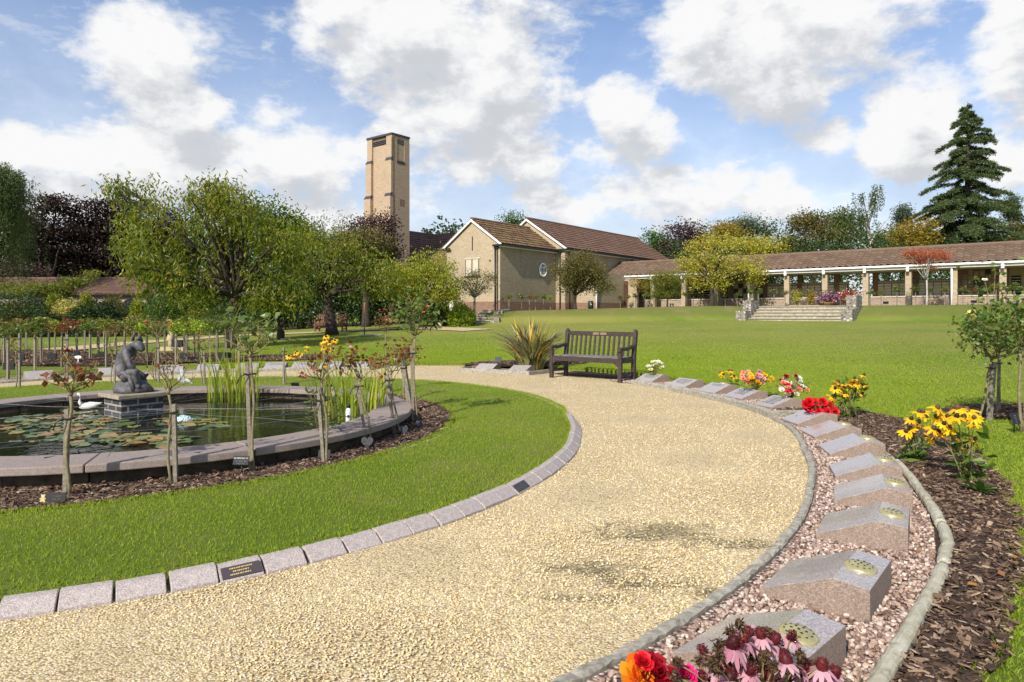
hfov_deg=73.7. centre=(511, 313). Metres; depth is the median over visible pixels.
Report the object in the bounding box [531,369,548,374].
end kerb
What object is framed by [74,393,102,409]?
swan ornament
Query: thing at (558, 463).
kerb block
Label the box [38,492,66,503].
memorial plaque
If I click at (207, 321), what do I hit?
standard rose
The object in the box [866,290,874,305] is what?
standard rose
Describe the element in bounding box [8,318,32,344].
standard rose
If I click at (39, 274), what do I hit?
purple tree
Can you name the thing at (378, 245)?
broadleaf tree
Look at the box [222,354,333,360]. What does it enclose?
rose bed bark mulch
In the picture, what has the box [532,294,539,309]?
standard rose
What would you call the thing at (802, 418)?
memorial tablet
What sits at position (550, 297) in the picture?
standard rose
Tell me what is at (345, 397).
iris clump
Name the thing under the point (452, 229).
tree belt
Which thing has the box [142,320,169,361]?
standard rose
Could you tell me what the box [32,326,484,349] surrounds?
gravel path
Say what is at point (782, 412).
end kerb
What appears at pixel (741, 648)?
coneflower clump
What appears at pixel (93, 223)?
copper beech
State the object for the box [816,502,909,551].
memorial tablet
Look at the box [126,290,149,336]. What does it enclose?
cone conifer
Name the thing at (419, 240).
wing
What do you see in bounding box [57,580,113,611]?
kerb block
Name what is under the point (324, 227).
broadleaf tree
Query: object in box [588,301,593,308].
litter bin
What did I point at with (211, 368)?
memorial tablet
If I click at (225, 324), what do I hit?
standard rose
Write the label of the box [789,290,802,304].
autumn bush
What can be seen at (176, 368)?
memorial tablet
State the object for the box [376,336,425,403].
standard rose
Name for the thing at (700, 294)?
standard rose
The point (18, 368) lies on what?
standard rose
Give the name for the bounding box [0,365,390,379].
pebble bed
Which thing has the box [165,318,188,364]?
standard rose
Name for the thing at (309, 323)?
broadleaf tree
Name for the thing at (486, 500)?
kerb block
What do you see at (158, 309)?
round shrub
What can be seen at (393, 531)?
kerb block
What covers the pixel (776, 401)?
memorial tablet
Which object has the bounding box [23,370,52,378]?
memorial tablet
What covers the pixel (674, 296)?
slatted window
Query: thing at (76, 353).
memorial plaque
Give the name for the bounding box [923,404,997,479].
yellow coneflower clump
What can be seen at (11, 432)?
lily pad
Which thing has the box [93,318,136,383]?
standard rose
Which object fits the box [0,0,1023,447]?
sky
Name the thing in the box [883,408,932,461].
yellow coneflower clump
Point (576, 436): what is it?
kerb block
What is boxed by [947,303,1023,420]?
standard rose
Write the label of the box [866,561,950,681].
birch log
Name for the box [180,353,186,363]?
memorial plaque
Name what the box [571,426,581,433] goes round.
kerb block
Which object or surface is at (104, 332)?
standard rose
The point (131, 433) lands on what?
lily pad
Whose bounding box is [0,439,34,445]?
clip line
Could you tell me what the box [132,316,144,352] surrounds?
standard rose
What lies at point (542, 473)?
kerb block
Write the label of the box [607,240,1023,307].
colonnade
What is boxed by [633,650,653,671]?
garden rose
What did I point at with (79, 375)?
standard rose
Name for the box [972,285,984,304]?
standard rose
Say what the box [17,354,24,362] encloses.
memorial plaque
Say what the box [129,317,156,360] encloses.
standard rose
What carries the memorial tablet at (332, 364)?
on the pebble bed at (12, 378)
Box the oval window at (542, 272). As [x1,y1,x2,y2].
[539,263,546,276]
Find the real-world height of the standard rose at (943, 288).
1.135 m
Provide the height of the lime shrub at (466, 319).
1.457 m
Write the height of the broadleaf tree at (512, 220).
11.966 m
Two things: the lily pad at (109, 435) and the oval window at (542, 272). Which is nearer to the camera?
the lily pad at (109, 435)
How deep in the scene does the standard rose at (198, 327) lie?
16.46 m
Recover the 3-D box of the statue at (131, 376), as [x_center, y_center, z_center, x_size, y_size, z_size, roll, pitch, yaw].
[-4.443,0.562,7.993,0.398,0.702,0.407,0,0,-43]
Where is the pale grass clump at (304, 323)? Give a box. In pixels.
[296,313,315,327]
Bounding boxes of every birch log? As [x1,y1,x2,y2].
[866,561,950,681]
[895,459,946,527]
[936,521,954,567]
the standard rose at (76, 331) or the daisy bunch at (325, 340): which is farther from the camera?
the standard rose at (76, 331)
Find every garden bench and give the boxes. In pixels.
[314,313,347,331]
[549,328,637,382]
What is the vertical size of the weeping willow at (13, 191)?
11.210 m
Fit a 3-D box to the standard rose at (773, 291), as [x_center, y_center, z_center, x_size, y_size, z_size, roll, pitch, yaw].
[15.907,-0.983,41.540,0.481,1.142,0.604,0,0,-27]
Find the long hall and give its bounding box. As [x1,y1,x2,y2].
[520,217,667,309]
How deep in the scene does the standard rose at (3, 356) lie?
15.34 m
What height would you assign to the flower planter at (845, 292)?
1.062 m
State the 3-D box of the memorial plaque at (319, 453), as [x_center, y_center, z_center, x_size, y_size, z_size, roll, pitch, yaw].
[-1.557,1.167,5.662,0.100,0.078,0.043,0,0,-3]
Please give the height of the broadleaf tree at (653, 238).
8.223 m
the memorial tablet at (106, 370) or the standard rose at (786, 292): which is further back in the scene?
the standard rose at (786, 292)
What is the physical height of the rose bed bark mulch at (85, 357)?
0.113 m
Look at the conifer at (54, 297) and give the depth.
39.35 m
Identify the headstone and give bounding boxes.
[267,330,293,339]
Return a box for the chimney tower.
[364,132,409,321]
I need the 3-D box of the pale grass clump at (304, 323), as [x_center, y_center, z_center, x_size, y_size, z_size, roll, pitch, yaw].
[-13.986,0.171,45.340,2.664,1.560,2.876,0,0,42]
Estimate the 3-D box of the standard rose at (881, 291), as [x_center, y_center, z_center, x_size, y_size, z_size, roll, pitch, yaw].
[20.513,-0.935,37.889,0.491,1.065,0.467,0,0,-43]
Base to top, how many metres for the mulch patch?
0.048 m
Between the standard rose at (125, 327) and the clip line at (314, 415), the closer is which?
the clip line at (314, 415)
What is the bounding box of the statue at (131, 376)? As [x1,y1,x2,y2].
[112,332,153,393]
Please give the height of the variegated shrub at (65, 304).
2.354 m
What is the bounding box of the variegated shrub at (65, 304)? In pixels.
[49,297,84,335]
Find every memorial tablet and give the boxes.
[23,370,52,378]
[98,368,112,373]
[160,365,183,371]
[197,364,220,369]
[236,363,259,368]
[264,362,287,367]
[292,362,315,367]
[319,361,343,366]
[349,362,371,366]
[475,363,500,368]
[509,365,534,371]
[635,373,668,382]
[667,377,703,387]
[671,609,845,681]
[697,382,737,393]
[723,387,767,400]
[753,395,801,409]
[759,550,890,623]
[781,409,837,426]
[800,420,861,439]
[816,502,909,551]
[818,433,885,457]
[829,453,902,480]
[834,474,912,511]
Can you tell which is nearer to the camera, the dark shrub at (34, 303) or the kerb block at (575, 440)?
the kerb block at (575, 440)
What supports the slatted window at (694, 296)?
in the colonnade
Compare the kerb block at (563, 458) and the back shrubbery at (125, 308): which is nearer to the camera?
the kerb block at (563, 458)
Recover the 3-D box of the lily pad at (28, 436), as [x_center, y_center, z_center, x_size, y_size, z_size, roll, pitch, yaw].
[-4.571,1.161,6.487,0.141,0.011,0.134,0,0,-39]
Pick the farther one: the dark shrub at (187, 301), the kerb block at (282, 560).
the dark shrub at (187, 301)
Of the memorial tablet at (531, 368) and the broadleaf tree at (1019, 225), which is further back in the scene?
the broadleaf tree at (1019, 225)
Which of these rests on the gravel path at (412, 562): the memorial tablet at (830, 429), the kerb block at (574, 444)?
the kerb block at (574, 444)
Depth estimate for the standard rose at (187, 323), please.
17.34 m
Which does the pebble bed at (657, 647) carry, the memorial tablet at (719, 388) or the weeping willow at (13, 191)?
the memorial tablet at (719, 388)
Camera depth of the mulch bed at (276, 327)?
48.67 m
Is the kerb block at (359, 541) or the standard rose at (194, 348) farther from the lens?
the standard rose at (194, 348)
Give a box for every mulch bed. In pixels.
[0,322,417,336]
[222,356,338,360]
[464,361,586,365]
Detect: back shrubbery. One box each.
[0,295,144,333]
[135,254,461,330]
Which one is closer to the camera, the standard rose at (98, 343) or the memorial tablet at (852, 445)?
the memorial tablet at (852, 445)
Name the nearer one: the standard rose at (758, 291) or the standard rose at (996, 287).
the standard rose at (996, 287)
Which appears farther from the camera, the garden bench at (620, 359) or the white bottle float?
the garden bench at (620, 359)
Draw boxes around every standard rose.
[0,318,27,378]
[0,321,15,368]
[0,333,31,386]
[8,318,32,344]
[23,316,49,370]
[24,317,32,347]
[28,319,55,362]
[39,347,103,494]
[43,317,55,349]
[46,317,67,352]
[47,319,76,366]
[54,334,74,382]
[58,318,70,354]
[68,317,84,350]
[74,319,101,358]
[76,315,92,350]
[87,319,109,355]
[93,316,120,366]
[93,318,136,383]
[97,315,113,351]
[109,319,128,354]
[116,316,132,345]
[122,316,143,341]
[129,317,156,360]
[131,346,194,483]
[132,304,175,381]
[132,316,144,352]
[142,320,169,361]
[161,319,173,353]
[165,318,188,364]
[174,312,194,352]
[177,315,196,360]
[185,316,205,356]
[186,319,212,364]
[191,328,214,383]
[201,318,219,345]
[208,319,224,361]
[214,315,237,360]
[217,303,280,471]
[227,314,238,351]
[231,339,248,382]
[278,348,291,383]
[295,342,343,461]
[336,337,386,438]
[372,343,413,433]
[375,300,403,391]
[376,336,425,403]
[382,285,446,420]
[390,340,411,399]
[505,294,512,308]
[518,294,524,309]
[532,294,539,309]
[540,294,546,309]
[547,295,552,309]
[697,290,703,305]
[733,292,741,305]
[746,288,753,299]
[754,288,762,299]
[770,289,777,305]
[782,290,788,305]
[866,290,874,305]
[878,289,885,304]
[892,286,902,304]
[909,285,920,304]
[925,287,934,304]
[939,286,949,304]
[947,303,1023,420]
[956,257,1023,431]
[957,286,968,304]
[957,306,1023,409]
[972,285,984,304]
[990,283,1000,300]
[1001,285,1010,303]
[1008,282,1020,302]
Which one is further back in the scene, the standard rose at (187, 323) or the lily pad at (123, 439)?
the standard rose at (187, 323)
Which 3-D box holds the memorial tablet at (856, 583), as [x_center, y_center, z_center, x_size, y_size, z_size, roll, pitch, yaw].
[1.397,1.170,3.037,0.440,0.196,0.444,-1,-1,39]
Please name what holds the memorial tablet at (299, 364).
on the pebble bed at (12, 378)
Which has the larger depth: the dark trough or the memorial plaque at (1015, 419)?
the dark trough
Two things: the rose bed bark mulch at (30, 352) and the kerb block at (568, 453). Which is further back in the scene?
the rose bed bark mulch at (30, 352)
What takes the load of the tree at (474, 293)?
on the ground at (922, 320)
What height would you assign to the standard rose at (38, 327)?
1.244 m
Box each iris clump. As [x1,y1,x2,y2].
[189,342,268,402]
[310,350,400,421]
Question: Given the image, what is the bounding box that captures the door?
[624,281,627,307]
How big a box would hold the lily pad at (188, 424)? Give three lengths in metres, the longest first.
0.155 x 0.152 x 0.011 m
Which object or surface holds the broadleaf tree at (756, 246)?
on the ground at (922, 320)
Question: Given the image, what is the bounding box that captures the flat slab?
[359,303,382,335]
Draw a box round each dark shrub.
[0,289,57,337]
[8,310,71,336]
[78,315,125,336]
[120,315,172,336]
[170,289,214,334]
[204,301,227,334]
[420,301,449,325]
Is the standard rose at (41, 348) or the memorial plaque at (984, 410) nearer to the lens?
the memorial plaque at (984, 410)
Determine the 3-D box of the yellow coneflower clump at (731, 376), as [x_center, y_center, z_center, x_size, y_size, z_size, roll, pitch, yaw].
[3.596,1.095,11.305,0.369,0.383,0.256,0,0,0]
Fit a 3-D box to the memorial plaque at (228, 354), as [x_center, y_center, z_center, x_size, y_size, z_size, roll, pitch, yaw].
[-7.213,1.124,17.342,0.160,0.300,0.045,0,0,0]
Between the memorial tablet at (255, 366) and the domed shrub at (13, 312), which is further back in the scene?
the domed shrub at (13, 312)
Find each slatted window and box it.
[642,286,647,299]
[673,286,678,298]
[691,285,696,298]
[703,284,709,298]
[722,284,727,298]
[1012,275,1020,293]
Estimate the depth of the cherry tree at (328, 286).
32.76 m
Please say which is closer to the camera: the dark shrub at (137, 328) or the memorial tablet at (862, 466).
the memorial tablet at (862, 466)
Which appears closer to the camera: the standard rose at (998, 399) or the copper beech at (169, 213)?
the standard rose at (998, 399)
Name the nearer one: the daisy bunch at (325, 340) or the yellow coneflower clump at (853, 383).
the daisy bunch at (325, 340)
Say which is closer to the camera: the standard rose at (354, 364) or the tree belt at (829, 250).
the standard rose at (354, 364)
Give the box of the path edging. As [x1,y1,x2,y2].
[551,416,815,681]
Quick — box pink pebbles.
[598,378,936,681]
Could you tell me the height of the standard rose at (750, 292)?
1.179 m
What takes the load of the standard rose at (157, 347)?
on the lawn at (35, 555)
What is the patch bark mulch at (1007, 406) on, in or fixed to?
on the mulch patch
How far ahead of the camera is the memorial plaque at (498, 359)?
15.34 m
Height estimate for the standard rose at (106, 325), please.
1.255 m
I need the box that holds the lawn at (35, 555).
[0,377,568,602]
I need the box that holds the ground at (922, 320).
[0,304,1023,681]
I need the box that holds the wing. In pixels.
[400,231,457,319]
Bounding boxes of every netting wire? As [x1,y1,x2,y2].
[0,390,332,425]
[0,402,367,442]
[0,403,373,408]
[0,407,388,448]
[2,387,299,417]
[3,387,213,446]
[4,401,306,432]
[5,397,376,418]
[40,397,345,422]
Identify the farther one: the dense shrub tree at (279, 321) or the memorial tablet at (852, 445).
the dense shrub tree at (279, 321)
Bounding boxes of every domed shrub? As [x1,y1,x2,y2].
[0,300,31,336]
[61,302,103,336]
[86,300,123,335]
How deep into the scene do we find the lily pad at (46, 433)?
6.59 m
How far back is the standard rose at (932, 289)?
36.47 m
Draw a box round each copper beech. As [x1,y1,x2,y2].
[3,191,101,276]
[51,195,155,276]
[100,200,194,276]
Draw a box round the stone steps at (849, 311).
[736,295,861,320]
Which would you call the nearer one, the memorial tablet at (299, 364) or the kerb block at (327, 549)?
the kerb block at (327, 549)
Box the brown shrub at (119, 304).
[100,292,127,320]
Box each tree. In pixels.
[0,253,58,276]
[80,166,322,347]
[200,189,325,326]
[238,259,324,339]
[262,215,422,334]
[266,223,338,325]
[294,207,357,264]
[322,221,404,326]
[325,205,410,324]
[374,241,467,328]
[451,267,500,324]
[494,207,526,224]
[639,225,681,258]
[652,216,726,257]
[672,228,779,305]
[696,217,752,255]
[711,229,806,282]
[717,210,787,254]
[765,207,854,281]
[817,204,866,277]
[857,223,894,279]
[878,213,947,274]
[907,103,1023,244]
[1004,218,1023,239]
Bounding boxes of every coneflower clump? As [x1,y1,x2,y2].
[666,617,863,681]
[719,369,738,385]
[825,373,871,418]
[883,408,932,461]
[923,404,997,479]
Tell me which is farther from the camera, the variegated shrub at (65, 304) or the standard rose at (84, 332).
the variegated shrub at (65, 304)
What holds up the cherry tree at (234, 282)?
on the ground at (922, 320)
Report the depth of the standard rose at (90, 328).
18.21 m
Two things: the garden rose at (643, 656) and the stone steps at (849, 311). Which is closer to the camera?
the garden rose at (643, 656)
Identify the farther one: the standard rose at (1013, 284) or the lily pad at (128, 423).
the standard rose at (1013, 284)
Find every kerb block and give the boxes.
[0,589,58,620]
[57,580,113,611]
[116,572,166,602]
[169,562,218,592]
[216,555,263,583]
[260,546,306,573]
[302,537,346,563]
[339,529,381,552]
[372,520,412,542]
[402,513,438,534]
[428,505,463,525]
[451,498,483,517]
[471,491,501,509]
[489,484,517,501]
[506,478,530,494]
[519,472,541,487]
[529,467,550,481]
[539,461,558,475]
[547,457,564,469]
[552,452,569,464]
[558,448,574,459]
[562,444,577,454]
[566,440,579,449]
[568,436,580,445]
[569,429,581,437]
[569,433,580,441]
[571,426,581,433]
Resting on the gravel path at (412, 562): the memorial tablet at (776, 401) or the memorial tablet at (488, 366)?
the memorial tablet at (488, 366)
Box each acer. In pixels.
[0,269,107,310]
[621,275,650,307]
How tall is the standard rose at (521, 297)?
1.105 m
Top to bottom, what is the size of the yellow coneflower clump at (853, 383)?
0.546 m
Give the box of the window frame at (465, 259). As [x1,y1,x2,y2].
[465,259,478,275]
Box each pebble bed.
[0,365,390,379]
[584,380,934,681]
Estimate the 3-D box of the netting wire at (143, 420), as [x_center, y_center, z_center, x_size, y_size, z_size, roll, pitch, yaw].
[-3.616,1.062,7.122,0.003,0.064,4.873,0,0,44]
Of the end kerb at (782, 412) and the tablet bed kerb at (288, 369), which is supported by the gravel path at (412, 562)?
the tablet bed kerb at (288, 369)
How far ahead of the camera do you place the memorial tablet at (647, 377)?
12.32 m
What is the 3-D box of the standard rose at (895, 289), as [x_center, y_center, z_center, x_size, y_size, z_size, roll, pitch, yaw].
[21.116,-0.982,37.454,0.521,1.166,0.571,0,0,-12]
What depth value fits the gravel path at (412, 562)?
3.22 m
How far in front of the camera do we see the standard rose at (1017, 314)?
7.07 m
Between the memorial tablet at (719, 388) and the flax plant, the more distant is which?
the flax plant
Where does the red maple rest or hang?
on the ground at (922, 320)
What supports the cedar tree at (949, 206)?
on the ground at (922, 320)
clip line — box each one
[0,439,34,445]
[44,437,182,457]
[255,399,334,407]
[281,413,369,417]
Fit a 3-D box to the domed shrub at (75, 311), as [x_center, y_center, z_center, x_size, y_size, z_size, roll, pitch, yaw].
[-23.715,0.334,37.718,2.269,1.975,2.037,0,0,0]
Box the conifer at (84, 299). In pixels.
[74,290,95,314]
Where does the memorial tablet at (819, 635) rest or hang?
on the pebble bed at (657, 647)
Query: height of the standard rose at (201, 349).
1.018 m
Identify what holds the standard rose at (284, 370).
on the lawn at (35, 555)
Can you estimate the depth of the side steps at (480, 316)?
38.58 m
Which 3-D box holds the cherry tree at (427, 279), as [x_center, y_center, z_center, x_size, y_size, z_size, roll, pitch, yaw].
[-4.967,-1.488,36.291,5.384,4.778,3.965,0,0,0]
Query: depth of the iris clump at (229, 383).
9.23 m
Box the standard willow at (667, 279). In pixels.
[639,266,693,306]
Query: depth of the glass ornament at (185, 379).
10.39 m
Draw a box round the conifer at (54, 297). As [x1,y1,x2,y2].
[42,291,63,334]
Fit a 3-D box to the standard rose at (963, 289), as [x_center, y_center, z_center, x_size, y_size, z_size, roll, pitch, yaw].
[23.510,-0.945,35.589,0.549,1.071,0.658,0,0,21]
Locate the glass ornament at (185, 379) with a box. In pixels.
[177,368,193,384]
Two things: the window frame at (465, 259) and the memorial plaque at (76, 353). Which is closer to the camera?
the memorial plaque at (76, 353)
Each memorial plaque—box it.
[3,363,14,369]
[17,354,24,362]
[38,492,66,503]
[47,353,56,361]
[74,351,79,355]
[99,352,104,356]
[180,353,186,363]
[217,352,222,360]
[225,352,230,359]
[233,456,249,472]
[318,450,330,459]
[416,420,422,425]
[495,357,501,363]
[978,406,986,414]
[1009,413,1020,432]
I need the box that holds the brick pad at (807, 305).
[789,305,826,305]
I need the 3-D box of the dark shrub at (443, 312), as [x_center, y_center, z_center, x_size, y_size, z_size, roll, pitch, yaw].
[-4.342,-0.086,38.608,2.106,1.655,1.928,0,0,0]
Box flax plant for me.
[477,314,579,370]
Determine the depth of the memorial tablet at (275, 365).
15.22 m
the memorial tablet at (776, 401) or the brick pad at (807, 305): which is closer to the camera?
the memorial tablet at (776, 401)
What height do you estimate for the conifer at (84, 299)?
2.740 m
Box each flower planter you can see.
[816,290,839,305]
[834,287,865,303]
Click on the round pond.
(35, 471)
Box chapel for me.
[441,217,558,314]
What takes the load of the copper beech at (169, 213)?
on the ground at (922, 320)
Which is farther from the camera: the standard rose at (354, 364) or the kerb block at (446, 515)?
the standard rose at (354, 364)
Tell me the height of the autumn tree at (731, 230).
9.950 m
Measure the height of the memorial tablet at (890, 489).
0.196 m
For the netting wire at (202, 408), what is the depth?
7.82 m
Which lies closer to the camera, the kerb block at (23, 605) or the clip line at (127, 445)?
the kerb block at (23, 605)
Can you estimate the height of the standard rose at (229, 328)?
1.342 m
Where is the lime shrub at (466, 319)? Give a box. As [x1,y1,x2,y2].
[445,302,478,326]
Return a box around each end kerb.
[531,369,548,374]
[768,410,800,415]
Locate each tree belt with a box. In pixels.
[3,215,463,323]
[668,218,1008,302]
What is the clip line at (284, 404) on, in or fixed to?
attached to the round pond
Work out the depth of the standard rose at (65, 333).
19.61 m
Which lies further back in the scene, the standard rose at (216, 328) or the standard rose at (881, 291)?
the standard rose at (881, 291)
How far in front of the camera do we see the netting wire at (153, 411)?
7.50 m
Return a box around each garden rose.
[619,652,658,681]
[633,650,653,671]
[638,651,671,681]
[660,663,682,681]
[674,663,697,681]
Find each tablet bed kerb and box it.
[0,370,224,383]
[231,366,369,371]
[460,368,530,374]
[631,379,774,417]
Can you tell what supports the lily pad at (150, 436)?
on the pond water
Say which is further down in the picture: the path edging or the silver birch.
the path edging
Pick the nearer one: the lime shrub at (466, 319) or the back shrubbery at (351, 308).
the lime shrub at (466, 319)
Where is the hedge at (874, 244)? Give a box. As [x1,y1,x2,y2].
[660,226,1023,290]
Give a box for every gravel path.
[0,366,815,681]
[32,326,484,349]
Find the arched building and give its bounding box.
[0,277,162,332]
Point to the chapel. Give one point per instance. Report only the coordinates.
(515, 256)
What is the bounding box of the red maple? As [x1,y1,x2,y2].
[896,247,957,304]
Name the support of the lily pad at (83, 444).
on the pond water
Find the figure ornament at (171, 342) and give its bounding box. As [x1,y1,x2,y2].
[160,331,189,350]
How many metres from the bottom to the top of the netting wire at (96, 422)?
0.044 m
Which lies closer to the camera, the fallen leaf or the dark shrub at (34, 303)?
the fallen leaf
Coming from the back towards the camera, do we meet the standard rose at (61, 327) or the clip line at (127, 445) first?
the standard rose at (61, 327)
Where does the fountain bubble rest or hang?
on the pond water
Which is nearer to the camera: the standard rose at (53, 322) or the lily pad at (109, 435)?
the lily pad at (109, 435)
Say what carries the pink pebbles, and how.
on the pebble bed at (657, 647)
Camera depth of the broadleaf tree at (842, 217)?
62.24 m
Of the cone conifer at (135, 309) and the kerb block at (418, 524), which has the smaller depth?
the kerb block at (418, 524)
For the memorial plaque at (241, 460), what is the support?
on the pond bark mulch at (433, 411)
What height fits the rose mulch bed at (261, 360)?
0.059 m
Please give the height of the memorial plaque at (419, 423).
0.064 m
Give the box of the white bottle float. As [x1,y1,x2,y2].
[346,403,350,420]
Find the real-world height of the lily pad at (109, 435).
0.014 m
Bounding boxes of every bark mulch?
[0,349,86,357]
[0,352,240,364]
[0,392,453,513]
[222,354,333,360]
[468,359,585,365]
[773,406,1023,681]
[945,403,1023,417]
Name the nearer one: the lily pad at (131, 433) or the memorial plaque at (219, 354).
the lily pad at (131, 433)
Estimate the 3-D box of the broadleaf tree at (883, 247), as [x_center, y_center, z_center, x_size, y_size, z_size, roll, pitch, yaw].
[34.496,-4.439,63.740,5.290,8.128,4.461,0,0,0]
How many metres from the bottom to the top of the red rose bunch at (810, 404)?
0.211 m
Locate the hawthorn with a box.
[540,247,618,308]
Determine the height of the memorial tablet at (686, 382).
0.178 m
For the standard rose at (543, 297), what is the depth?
44.50 m
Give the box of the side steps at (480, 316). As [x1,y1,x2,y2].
[472,298,511,324]
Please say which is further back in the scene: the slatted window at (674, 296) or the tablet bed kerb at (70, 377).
the slatted window at (674, 296)
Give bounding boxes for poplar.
[888,201,915,277]
[995,192,1023,237]
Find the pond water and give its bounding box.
[0,397,367,455]
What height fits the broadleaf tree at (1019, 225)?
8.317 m
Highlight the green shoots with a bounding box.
[956,475,999,493]
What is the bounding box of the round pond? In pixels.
[0,385,411,495]
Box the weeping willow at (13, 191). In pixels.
[0,162,50,299]
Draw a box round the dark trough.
[790,300,819,304]
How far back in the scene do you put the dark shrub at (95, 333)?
36.94 m
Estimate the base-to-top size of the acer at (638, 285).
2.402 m
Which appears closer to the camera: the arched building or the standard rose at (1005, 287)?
the standard rose at (1005, 287)
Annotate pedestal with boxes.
[98,390,167,418]
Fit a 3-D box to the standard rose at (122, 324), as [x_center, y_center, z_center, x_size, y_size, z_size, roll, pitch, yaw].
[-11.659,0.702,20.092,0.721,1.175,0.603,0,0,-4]
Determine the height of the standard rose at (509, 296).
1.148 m
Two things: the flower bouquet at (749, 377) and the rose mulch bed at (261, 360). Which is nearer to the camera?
the flower bouquet at (749, 377)
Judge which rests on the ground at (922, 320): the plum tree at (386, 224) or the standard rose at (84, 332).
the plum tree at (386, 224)
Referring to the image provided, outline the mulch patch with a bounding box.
[941,406,1023,418]
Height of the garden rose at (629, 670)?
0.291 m
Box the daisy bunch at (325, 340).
[285,335,343,430]
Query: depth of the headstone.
30.05 m
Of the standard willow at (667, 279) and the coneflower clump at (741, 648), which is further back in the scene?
the standard willow at (667, 279)
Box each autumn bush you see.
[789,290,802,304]
[804,289,818,304]
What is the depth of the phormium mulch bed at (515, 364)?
15.82 m
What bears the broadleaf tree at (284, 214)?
on the mulch bed at (276, 327)
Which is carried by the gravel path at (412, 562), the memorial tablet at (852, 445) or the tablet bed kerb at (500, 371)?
the tablet bed kerb at (500, 371)
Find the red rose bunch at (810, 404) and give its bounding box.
[794,397,839,414]
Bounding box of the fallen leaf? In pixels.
[991,643,1004,651]
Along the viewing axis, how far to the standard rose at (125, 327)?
22.30 m
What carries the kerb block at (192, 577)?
on the gravel path at (412, 562)
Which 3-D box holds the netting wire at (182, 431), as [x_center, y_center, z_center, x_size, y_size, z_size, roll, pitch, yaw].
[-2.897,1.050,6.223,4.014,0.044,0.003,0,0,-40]
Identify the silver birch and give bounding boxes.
[839,182,894,305]
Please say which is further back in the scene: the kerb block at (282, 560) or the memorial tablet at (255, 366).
the memorial tablet at (255, 366)
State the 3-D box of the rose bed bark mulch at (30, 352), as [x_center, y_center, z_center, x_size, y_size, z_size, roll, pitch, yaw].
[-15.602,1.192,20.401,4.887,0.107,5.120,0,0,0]
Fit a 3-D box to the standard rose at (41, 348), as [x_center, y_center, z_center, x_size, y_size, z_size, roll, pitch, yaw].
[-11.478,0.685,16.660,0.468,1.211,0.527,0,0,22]
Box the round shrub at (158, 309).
[142,291,184,336]
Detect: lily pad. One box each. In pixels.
[8,430,24,433]
[25,435,39,437]
[37,432,56,435]
[70,427,85,430]
[70,440,84,443]
[71,442,90,446]
[99,434,118,437]
[114,438,130,440]
[120,422,134,424]
[122,432,138,434]
[126,441,145,443]
[139,435,155,437]
[147,437,162,440]
[181,423,195,425]
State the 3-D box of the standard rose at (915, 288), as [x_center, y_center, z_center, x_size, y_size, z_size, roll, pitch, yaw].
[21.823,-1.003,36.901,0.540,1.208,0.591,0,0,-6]
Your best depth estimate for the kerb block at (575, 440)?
6.53 m
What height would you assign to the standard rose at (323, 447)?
1.041 m
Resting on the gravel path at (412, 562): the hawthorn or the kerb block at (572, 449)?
the kerb block at (572, 449)
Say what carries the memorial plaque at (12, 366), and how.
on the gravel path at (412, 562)
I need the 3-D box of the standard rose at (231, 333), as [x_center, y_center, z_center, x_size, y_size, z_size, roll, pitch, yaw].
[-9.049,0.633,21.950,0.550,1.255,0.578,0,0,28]
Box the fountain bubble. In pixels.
[177,415,193,422]
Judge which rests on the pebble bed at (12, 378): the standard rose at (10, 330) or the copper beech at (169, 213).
the standard rose at (10, 330)
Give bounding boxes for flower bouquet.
[646,360,663,374]
[738,369,774,389]
[770,371,810,397]
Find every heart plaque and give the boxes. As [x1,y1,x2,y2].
[361,437,372,446]
[399,425,407,433]
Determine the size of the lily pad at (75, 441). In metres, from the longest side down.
0.144 x 0.138 x 0.014 m
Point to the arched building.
(100, 291)

